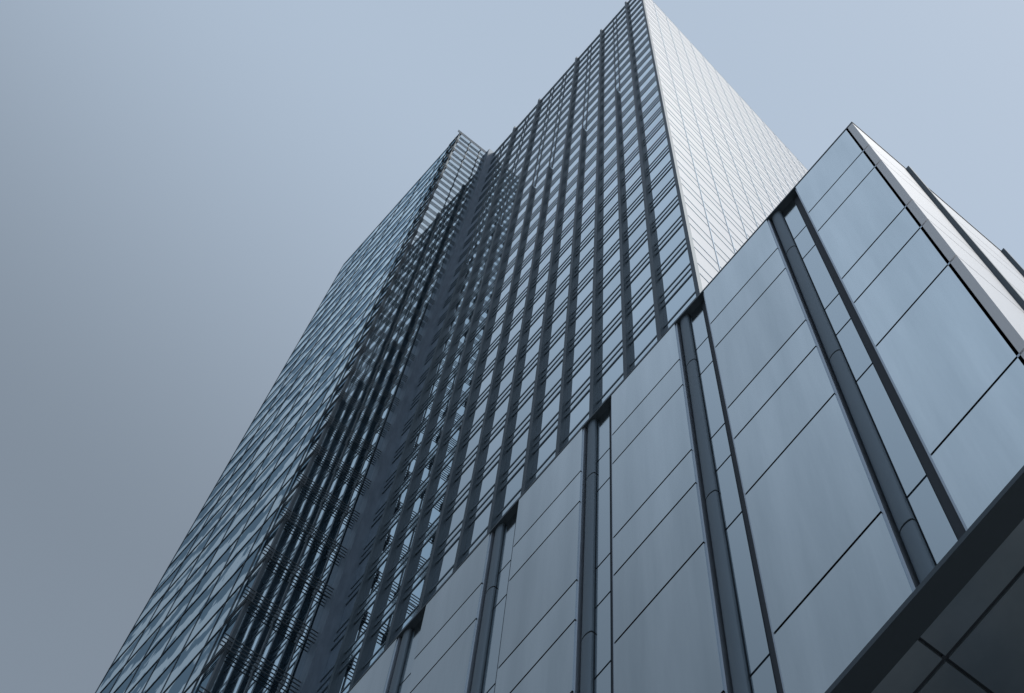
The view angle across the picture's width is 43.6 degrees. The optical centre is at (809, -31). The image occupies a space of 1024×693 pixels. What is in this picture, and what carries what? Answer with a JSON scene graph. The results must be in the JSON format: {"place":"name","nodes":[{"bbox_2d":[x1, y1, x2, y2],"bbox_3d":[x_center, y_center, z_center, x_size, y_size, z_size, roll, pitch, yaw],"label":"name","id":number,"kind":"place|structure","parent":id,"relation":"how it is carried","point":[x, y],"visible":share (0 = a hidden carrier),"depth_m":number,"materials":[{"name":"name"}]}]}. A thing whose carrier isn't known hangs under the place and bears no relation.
{"place":"outdoors","nodes":[
{"label":"outdoors","id":0,"kind":"place"},
{"bbox_2d":[0,0,1023,692],"label":"sky","id":1,"kind":"structure","parent":0,"point":[185,184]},
{"label":"ground","id":2,"kind":"structure","parent":0,"visible":0},
{"bbox_2d":[317,0,807,692],"bbox_3d":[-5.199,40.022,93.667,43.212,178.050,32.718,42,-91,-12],"label":"office tower","id":3,"kind":"structure","parent":2,"relation":"on","point":[647,170],"depth_m":89.86,"materials":[{"name":"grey glass"}]},
{"bbox_2d":[95,130,493,692],"bbox_3d":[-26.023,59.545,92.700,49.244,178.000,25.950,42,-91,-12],"label":"tower wing","id":4,"kind":"structure","parent":3,"relation":"attached to","point":[251,592],"depth_m":93.33,"materials":[{"name":"blue glass"}]},
{"bbox_2d":[347,122,1023,692],"bbox_3d":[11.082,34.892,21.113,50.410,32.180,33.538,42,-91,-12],"label":"building","id":5,"kind":"structure","parent":2,"relation":"on","point":[789,458],"depth_m":22.53,"materials":[{"name":"grey"}]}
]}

